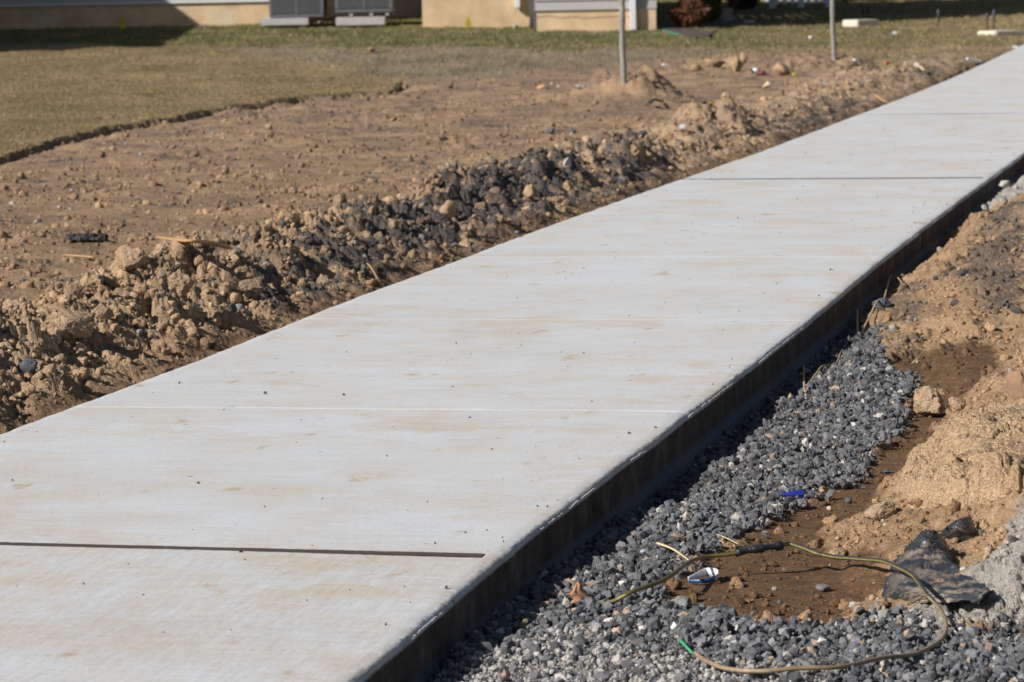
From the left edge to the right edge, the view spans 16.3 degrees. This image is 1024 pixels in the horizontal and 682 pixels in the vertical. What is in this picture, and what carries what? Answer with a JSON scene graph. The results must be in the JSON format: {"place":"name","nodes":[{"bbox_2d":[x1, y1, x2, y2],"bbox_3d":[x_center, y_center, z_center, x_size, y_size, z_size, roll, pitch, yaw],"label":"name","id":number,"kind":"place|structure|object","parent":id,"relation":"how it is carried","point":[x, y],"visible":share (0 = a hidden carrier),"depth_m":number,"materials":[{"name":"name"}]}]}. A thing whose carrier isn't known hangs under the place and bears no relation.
{"place":"outdoors","nodes":[
{"label":"outdoors","id":0,"kind":"place"},
{"bbox_2d":[0,45,402,159],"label":"lawn grass","id":1,"kind":"structure","parent":0,"point":[31,129],"depth_m":29.04,"materials":[{"name":"green plant"}]},
{"bbox_2d":[0,45,1023,681],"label":"sidewalk","id":2,"kind":"structure","parent":0,"point":[670,305],"depth_m":8.44,"materials":[{"name":"concrete"}]},
{"bbox_2d":[3,125,1017,632],"bbox_3d":[0.839,-0.437,13.936,1.507,0.011,16.509,0,6,13],"label":"walk grit","id":3,"kind":"object","parent":2,"relation":"on","point":[591,401],"visible":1,"depth_m":9.01,"materials":[{"name":"stone"}]},
{"bbox_2d":[0,0,1023,681],"bbox_3d":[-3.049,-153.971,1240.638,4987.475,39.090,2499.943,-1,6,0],"label":"ground","id":4,"kind":"structure","parent":0,"point":[1006,580],"depth_m":16.28,"materials":[{"name":"soil"}]},
{"bbox_2d":[18,358,37,373],"bbox_3d":[-1.234,0.067,9.100,0.058,0.047,0.025,-29,2,10],"label":"rock","id":5,"kind":"object","parent":4,"relation":"on","point":[29,365],"visible":1,"depth_m":9.09,"materials":[{"name":"stone"}]},
{"bbox_2d":[45,308,95,338],"bbox_3d":[-1.198,-0.048,9.666,0.149,0.087,0.117,-5,7,-28],"label":"clay lump","id":6,"kind":"object","parent":4,"relation":"on","point":[71,324],"visible":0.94,"depth_m":9.62,"materials":[{"name":"brown soil"}]},
{"bbox_2d":[63,254,94,257],"bbox_3d":[-1.601,-0.315,13.168,0.027,0.011,0.230,-6,8,-36],"label":"wood lath","id":7,"kind":"object","parent":4,"relation":"on","point":[79,255],"visible":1,"depth_m":13.14,"materials":[{"name":"brown wood"}]},
{"bbox_2d":[66,233,108,241],"bbox_3d":[-1.654,-0.402,13.891,0.167,0.036,0.073,-1,-5,0],"label":"charred wood","id":8,"kind":"object","parent":4,"relation":"on","point":[74,237],"visible":1,"depth_m":13.87,"materials":[{"name":"black wood"}]},
{"bbox_2d":[79,268,103,295],"bbox_3d":[-1.218,-0.168,10.380,0.100,0.091,0.085,4,8,36],"label":"clay lump","id":9,"kind":"object","parent":4,"relation":"on","point":[91,280],"visible":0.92,"depth_m":10.35,"materials":[{"name":"brown soil"}]},
{"bbox_2d":[120,15,124,30],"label":"marker flag","id":10,"kind":"object","parent":4,"relation":"on","point":[122,24],"visible":0.82,"depth_m":43.72,"materials":[{"name":"yellow plastic"}]},
{"bbox_2d":[115,244,149,270],"bbox_3d":[-1.139,-0.249,10.675,0.098,0.080,0.136,-5,7,-28],"label":"clay lump","id":11,"kind":"object","parent":4,"relation":"on","point":[129,258],"visible":1,"depth_m":10.63,"materials":[{"name":"brown soil"}]},
{"bbox_2d":[168,271,195,295],"bbox_3d":[-0.970,-0.167,10.455,0.081,0.079,0.055,1,6,16],"label":"clay lump","id":12,"kind":"object","parent":4,"relation":"on","point":[180,282],"visible":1,"depth_m":10.44,"materials":[{"name":"brown soil"}]},
{"bbox_2d":[156,236,232,249],"bbox_3d":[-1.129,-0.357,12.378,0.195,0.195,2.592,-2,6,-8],"label":"wood lath","id":13,"kind":"object","parent":4,"relation":"on","point":[221,245],"visible":0.98,"depth_m":11.28,"materials":[{"name":"brown wood"}]},
{"bbox_2d":[229,247,241,255],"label":"rock","id":14,"kind":"object","parent":4,"relation":"on","point":[239,252],"visible":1,"depth_m":11.54,"materials":[{"name":"grey stone"}]},
{"bbox_2d":[238,279,263,298],"bbox_3d":[-0.813,-0.161,11.085,0.084,0.064,0.101,-1,6,-1],"label":"clay lump","id":15,"kind":"object","parent":4,"relation":"on","point":[252,288],"visible":1,"depth_m":11.06,"materials":[{"name":"brown soil"}]},
{"bbox_2d":[261,17,313,25],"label":"equipment pad","id":16,"kind":"object","parent":4,"relation":"on","point":[268,21],"visible":0.9,"depth_m":43.58,"materials":[{"name":"concrete"}]},
{"bbox_2d":[269,0,326,17],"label":"heat pump","id":17,"kind":"object","parent":16,"relation":"on","point":[295,8],"visible":1,"depth_m":43.72,"materials":[{"name":"grey metal"}]},
{"bbox_2d":[0,0,656,31],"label":"house","id":18,"kind":"structure","parent":4,"relation":"on","point":[587,15],"depth_m":44.77,"materials":[{"name":"beige paint"}]},
{"bbox_2d":[515,0,519,7],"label":"downspout","id":19,"kind":"object","parent":18,"relation":"attached to","point":[517,3],"visible":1,"depth_m":43.17,"materials":[{"name":"white plastic"}]},
{"bbox_2d":[529,0,533,27],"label":"drain pipe","id":20,"kind":"object","parent":18,"relation":"attached to","point":[531,14],"visible":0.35,"depth_m":42.99,"materials":[{"name":"grey metal"}]},
{"bbox_2d":[629,0,636,29],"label":"downspout","id":21,"kind":"object","parent":18,"relation":"attached to","point":[632,4],"visible":1,"depth_m":41.74,"materials":[{"name":"white metal"}]},
{"bbox_2d":[336,15,387,25],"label":"equipment pad","id":22,"kind":"object","parent":4,"relation":"on","point":[361,20],"visible":1,"depth_m":43.58,"materials":[{"name":"concrete"}]},
{"bbox_2d":[335,0,394,15],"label":"heat pump","id":23,"kind":"object","parent":22,"relation":"on","point":[350,7],"visible":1,"depth_m":43.72,"materials":[{"name":"grey metal"}]},
{"bbox_2d":[367,47,374,52],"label":"rock","id":24,"kind":"object","parent":4,"relation":"on","point":[371,49],"visible":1,"depth_m":36.37,"materials":[{"name":"beige stone"}]},
{"bbox_2d":[366,262,394,285],"bbox_3d":[-0.449,-0.239,12.140,0.058,0.077,0.327,0,6,6],"label":"twig","id":25,"kind":"object","parent":4,"relation":"on","point":[373,270],"visible":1,"depth_m":12.01,"materials":[{"name":"brown wood"}]},
{"bbox_2d":[0,76,873,395],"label":"clods","id":26,"kind":"object","parent":4,"relation":"on","point":[178,252],"visible":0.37,"depth_m":11.92,"materials":[{"name":"soil"}]},
{"bbox_2d":[465,17,470,26],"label":"marker flag","id":27,"kind":"object","parent":4,"relation":"on","point":[468,22],"visible":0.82,"depth_m":42.73,"materials":[{"name":"yellow plastic"}]},
{"bbox_2d":[0,0,1023,139],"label":"thin grass","id":28,"kind":"structure","parent":4,"relation":"on","point":[887,43],"depth_m":39.94,"materials":[{"name":"green plant"}]},
{"bbox_2d":[0,51,1023,679],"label":"grit","id":29,"kind":"object","parent":4,"relation":"on","point":[232,307],"visible":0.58,"depth_m":12.93,"materials":[{"name":"stone"}]},
{"bbox_2d":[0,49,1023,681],"bbox_3d":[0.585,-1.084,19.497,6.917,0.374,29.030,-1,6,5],"label":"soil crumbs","id":30,"kind":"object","parent":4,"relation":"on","point":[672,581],"visible":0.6,"depth_m":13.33,"materials":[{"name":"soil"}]},
{"bbox_2d":[0,65,1023,621],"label":"soil clods","id":31,"kind":"object","parent":4,"relation":"on","point":[302,281],"visible":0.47,"depth_m":11.42,"materials":[{"name":"soil"}]},
{"bbox_2d":[523,183,534,199],"bbox_3d":[0.073,-0.632,15.105,0.052,0.074,0.051,1,7,21],"label":"rock","id":32,"kind":"object","parent":4,"relation":"on","point":[528,193],"visible":1,"depth_m":15.09,"materials":[{"name":"beige stone"}]},
{"bbox_2d":[547,127,554,133],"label":"rock","id":33,"kind":"object","parent":4,"relation":"on","point":[551,130],"visible":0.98,"depth_m":21.57,"materials":[{"name":"stone"}]},
{"bbox_2d":[563,157,570,168],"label":"rock","id":34,"kind":"object","parent":4,"relation":"on","point":[566,163],"visible":1,"depth_m":16.13,"materials":[{"name":"stone"}]},
{"bbox_2d":[563,180,572,190],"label":"rock","id":35,"kind":"object","parent":4,"relation":"on","point":[567,185],"visible":0.98,"depth_m":15.76,"materials":[{"name":"beige stone"}]},
{"bbox_2d":[574,85,586,88],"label":"rock","id":36,"kind":"object","parent":4,"relation":"on","point":[579,86],"visible":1,"depth_m":25.63,"materials":[{"name":"grey stone"}]},
{"bbox_2d":[619,0,626,84],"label":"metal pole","id":37,"kind":"object","parent":4,"relation":"on","point":[622,49],"visible":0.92,"depth_m":24.95,"materials":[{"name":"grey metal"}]},
{"bbox_2d":[637,130,647,134],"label":"rock","id":38,"kind":"object","parent":4,"relation":"on","point":[642,132],"visible":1,"depth_m":17.93,"materials":[{"name":"stone"}]},
{"bbox_2d":[648,98,662,103],"bbox_3d":[0.964,-1.631,24.173,0.085,0.044,0.351,0,6,9],"label":"root","id":39,"kind":"object","parent":4,"relation":"on","point":[650,101],"visible":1,"depth_m":24.07,"materials":[{"name":"brown wood"}]},
{"bbox_2d":[662,30,680,34],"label":"garden edging","id":40,"kind":"object","parent":4,"relation":"on","point":[670,32],"visible":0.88,"depth_m":40.41,"materials":[{"name":"green plastic"}]},
{"bbox_2d":[671,596,691,607],"bbox_3d":[0.303,0.479,6.536,0.054,0.024,0.044,1,7,22],"label":"rock","id":41,"kind":"object","parent":4,"relation":"on","point":[682,601],"visible":0.62,"depth_m":6.52,"materials":[{"name":"grey stone"}]},
{"bbox_2d":[691,64,701,70],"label":"rock","id":42,"kind":"object","parent":4,"relation":"on","point":[695,67],"visible":1,"depth_m":30.82,"materials":[{"name":"beige stone"}]},
{"bbox_2d":[688,568,718,582],"bbox_3d":[0.369,0.445,6.765,0.048,0.018,0.078,3,7,33],"label":"crushed can","id":43,"kind":"object","parent":4,"relation":"on","point":[711,572],"visible":1,"depth_m":6.77,"materials":[{"name":"white metal"}]},
{"bbox_2d":[661,18,750,38],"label":"mulch bed","id":44,"kind":"object","parent":4,"relation":"on","point":[697,34],"visible":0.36,"depth_m":41.58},
{"bbox_2d":[666,0,713,27],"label":"red shrub","id":45,"kind":"object","parent":44,"relation":"on","point":[687,14],"visible":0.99,"depth_m":41.98,"materials":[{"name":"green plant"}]},
{"bbox_2d":[699,0,723,21],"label":"evergreen shrub","id":46,"kind":"object","parent":44,"relation":"on","point":[716,10],"visible":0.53,"depth_m":43.96,"materials":[{"name":"green plant"}]},
{"bbox_2d":[721,8,732,18],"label":"planter","id":47,"kind":"object","parent":44,"relation":"on","point":[726,13],"visible":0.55,"depth_m":45.01,"materials":[{"name":"stone"}]},
{"bbox_2d":[704,58,725,67],"bbox_3d":[1.784,-2.432,31.255,0.182,0.090,0.221,-2,6,-9],"label":"rock","id":48,"kind":"object","parent":4,"relation":"on","point":[712,62],"visible":0.99,"depth_m":31.20,"materials":[{"name":"beige stone"}]},
{"bbox_2d":[428,317,1023,681],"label":"gravel","id":49,"kind":"structure","parent":4,"relation":"on","point":[782,463],"depth_m":6.54,"materials":[{"name":"grey gravel"}]},
{"bbox_2d":[569,582,593,603],"bbox_3d":[0.129,0.462,6.549,0.050,0.041,0.012,-3,7,-18],"label":"leaf","id":50,"kind":"object","parent":49,"relation":"on","point":[577,593],"visible":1,"depth_m":6.55,"materials":[{"name":"brown plant"}]},
{"bbox_2d":[656,542,688,559],"bbox_3d":[0.316,0.411,6.964,0.007,0.013,0.162,-3,7,-20],"label":"twig","id":51,"kind":"object","parent":49,"relation":"on","point":[671,548],"visible":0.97,"depth_m":6.97,"materials":[{"name":"wood"}]},
{"bbox_2d":[678,639,692,653],"bbox_3d":[0.291,0.513,6.005,0.010,0.012,0.126,-2,6,-6],"label":"strap","id":52,"kind":"object","parent":49,"relation":"on","point":[685,645],"visible":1,"depth_m":5.98,"materials":[{"name":"green plastic"}]},
{"bbox_2d":[603,541,948,673],"bbox_3d":[0.482,0.463,6.307,0.530,0.073,1.122,-3,6,-13],"label":"cable","id":53,"kind":"object","parent":49,"relation":"on","point":[761,548],"visible":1,"depth_m":6.36,"materials":[{"name":"yellow plastic"}]},
{"bbox_2d":[780,490,803,498],"bbox_3d":[0.604,0.332,7.701,0.052,0.019,0.019,-2,6,-14],"label":"wire nut","id":54,"kind":"object","parent":49,"relation":"on","point":[794,493],"visible":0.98,"depth_m":7.70,"materials":[{"name":"blue plastic"}]},
{"bbox_2d":[725,0,742,14],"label":"bare shrub","id":55,"kind":"object","parent":4,"relation":"on","point":[734,4],"visible":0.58,"depth_m":47.29,"materials":[{"name":"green plant"}]},
{"bbox_2d":[731,56,742,71],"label":"rock","id":56,"kind":"object","parent":4,"relation":"on","point":[736,64],"visible":1,"depth_m":29.15,"materials":[{"name":"beige stone"}]},
{"bbox_2d":[724,0,759,10],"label":"dark shrub","id":57,"kind":"object","parent":4,"relation":"on","point":[747,4],"visible":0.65,"depth_m":49.43,"materials":[{"name":"green plant"}]},
{"bbox_2d":[739,52,747,63],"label":"rock","id":58,"kind":"object","parent":4,"relation":"on","point":[743,57],"visible":0.99,"depth_m":31.41,"materials":[{"name":"beige stone"}]},
{"bbox_2d":[751,67,765,74],"bbox_3d":[1.967,-2.157,28.507,0.118,0.065,0.051,-3,6,-14],"label":"crushed can","id":59,"kind":"object","parent":4,"relation":"on","point":[758,71],"visible":1,"depth_m":28.49,"materials":[{"name":"silver metal"}]},
{"bbox_2d":[763,81,771,88],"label":"rock","id":60,"kind":"object","parent":4,"relation":"on","point":[767,84],"visible":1,"depth_m":26.84,"materials":[{"name":"beige stone"}]},
{"bbox_2d":[772,62,789,74],"bbox_3d":[2.153,-2.179,28.602,0.165,0.129,0.132,1,7,19],"label":"rock","id":61,"kind":"object","parent":4,"relation":"on","point":[780,68],"visible":1,"depth_m":28.57,"materials":[{"name":"beige stone"}]},
{"bbox_2d":[769,0,829,7],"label":"white fence","id":62,"kind":"object","parent":4,"relation":"on","point":[773,3],"visible":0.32,"depth_m":49.74,"materials":[{"name":"paint"}]},
{"bbox_2d":[802,352,840,392],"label":"dry weed stalks","id":63,"kind":"object","parent":4,"relation":"on","point":[812,378],"visible":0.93,"depth_m":9.83,"materials":[{"name":"beige plant"}]},
{"bbox_2d":[815,584,830,590],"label":"rock","id":64,"kind":"object","parent":4,"relation":"on","point":[822,587],"visible":1,"depth_m":6.67,"materials":[{"name":"grey stone"}]},
{"bbox_2d":[830,0,836,60],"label":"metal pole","id":65,"kind":"object","parent":4,"relation":"on","point":[832,29],"visible":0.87,"depth_m":31.35,"materials":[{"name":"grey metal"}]},
{"bbox_2d":[828,547,845,558],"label":"clay lump","id":66,"kind":"object","parent":4,"relation":"on","point":[838,551],"visible":0.63,"depth_m":7.01,"materials":[{"name":"beige soil"}]},
{"bbox_2d":[845,497,851,502],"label":"rock","id":67,"kind":"object","parent":4,"relation":"on","point":[848,499],"visible":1,"depth_m":7.68,"materials":[{"name":"stone"}]},
{"bbox_2d":[842,19,878,26],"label":"concrete block","id":68,"kind":"object","parent":4,"relation":"on","point":[861,22],"depth_m":42.07,"materials":[{"name":"beige concrete"}]},
{"bbox_2d":[862,499,895,520],"bbox_3d":[0.735,0.342,7.149,0.067,0.048,0.046,-3,6,-15],"label":"clay lump","id":69,"kind":"object","parent":4,"relation":"on","point":[884,510],"visible":1,"depth_m":7.13,"materials":[{"name":"beige soil"}]},
{"bbox_2d":[856,275,901,333],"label":"dry weed stalks","id":70,"kind":"object","parent":4,"relation":"on","point":[857,320],"visible":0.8,"depth_m":11.33,"materials":[{"name":"beige plant"}]},
{"bbox_2d":[872,297,890,308],"bbox_3d":[1.182,-0.120,11.407,0.044,0.039,0.056,-7,9,-44],"label":"rock","id":71,"kind":"object","parent":4,"relation":"on","point":[883,302],"visible":1,"depth_m":11.39,"materials":[{"name":"stone"}]},
{"bbox_2d":[874,94,889,102],"bbox_3d":[2.576,-1.692,24.922,0.049,0.061,0.257,-3,6,-16],"label":"wood board","id":72,"kind":"object","parent":4,"relation":"on","point":[880,98],"visible":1,"depth_m":24.88,"materials":[{"name":"brown wood"}]},
{"bbox_2d":[883,469,893,473],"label":"rock","id":73,"kind":"object","parent":4,"relation":"on","point":[888,471],"visible":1,"depth_m":8.17,"materials":[{"name":"stone"}]},
{"bbox_2d":[905,528,951,559],"bbox_3d":[0.787,0.379,6.710,0.081,0.052,0.138,-1,6,0],"label":"rock","id":74,"kind":"object","parent":4,"relation":"on","point":[926,538],"visible":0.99,"depth_m":6.69,"materials":[{"name":"grey stone"}]},
{"bbox_2d":[913,385,945,414],"bbox_3d":[1.063,0.152,9.071,0.090,0.079,0.097,2,7,25],"label":"clay lump","id":75,"kind":"object","parent":4,"relation":"on","point":[928,400],"visible":1,"depth_m":9.04,"materials":[{"name":"beige soil"}]},
{"bbox_2d":[881,548,989,603],"bbox_3d":[0.744,0.443,6.526,0.163,0.078,0.543,-2,6,-5],"label":"plastic sheet","id":76,"kind":"object","parent":4,"relation":"on","point":[927,567],"visible":0.98,"depth_m":6.46,"materials":[{"name":"black plastic"}]},
{"bbox_2d":[936,9,940,25],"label":"path light","id":77,"kind":"object","parent":4,"relation":"on","point":[938,12],"visible":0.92,"depth_m":40.98,"materials":[{"name":"black plastic"}]},
{"bbox_2d":[948,396,966,413],"bbox_3d":[1.119,0.161,8.954,0.042,0.046,0.042,-7,9,-43],"label":"clay lump","id":78,"kind":"object","parent":4,"relation":"on","point":[957,405],"visible":0.84,"depth_m":8.94,"materials":[{"name":"beige soil"}]},
{"bbox_2d":[892,397,1023,508],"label":"clay bank","id":79,"kind":"structure","parent":4,"relation":"on","point":[968,458],"depth_m":7.18,"materials":[{"name":"beige soil"}]},
{"bbox_2d":[939,516,976,541],"bbox_3d":[0.858,0.362,6.865,0.076,0.048,0.066,-1,6,0],"label":"rock","id":80,"kind":"object","parent":4,"relation":"on","point":[962,529],"visible":0.98,"depth_m":6.84,"materials":[{"name":"black stone"}]},
{"bbox_2d":[966,57,982,62],"bbox_3d":[4.039,-2.456,31.169,0.030,0.052,0.216,5,9,43],"label":"white pipe","id":81,"kind":"object","parent":4,"relation":"on","point":[974,60],"visible":1,"depth_m":31.16,"materials":[{"name":"paint"}]},
{"bbox_2d":[981,204,988,210],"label":"rock","id":82,"kind":"object","parent":4,"relation":"on","point":[985,207],"visible":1,"depth_m":15.00,"materials":[{"name":"stone"}]},
{"bbox_2d":[985,13,988,29],"bbox_3d":[5.144,-3.444,38.592,0.046,0.215,0.047,-1,6,0],"label":"path light","id":83,"kind":"object","parent":4,"relation":"on","point":[987,16],"visible":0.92,"depth_m":38.58,"materials":[{"name":"black plastic"}]},
{"bbox_2d":[992,9,995,27],"bbox_3d":[5.325,-3.539,39.375,0.046,0.254,0.048,-1,6,0],"label":"path light","id":84,"kind":"object","parent":4,"relation":"on","point":[994,13],"visible":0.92,"depth_m":39.36,"materials":[{"name":"black plastic"}]},
{"bbox_2d":[977,30,1022,35],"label":"concrete block","id":85,"kind":"object","parent":4,"relation":"on","point":[1008,32],"depth_m":37.84,"materials":[{"name":"beige concrete"}]},
{"bbox_2d":[999,180,1010,187],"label":"rock","id":86,"kind":"object","parent":4,"relation":"on","point":[1005,183],"visible":1,"depth_m":16.36,"materials":[{"name":"stone"}]},
{"bbox_2d":[1005,369,1023,400],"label":"rock","id":87,"kind":"object","parent":4,"relation":"on","point":[1015,384],"visible":1,"depth_m":8.28,"materials":[{"name":"brown stone"}]}
]}

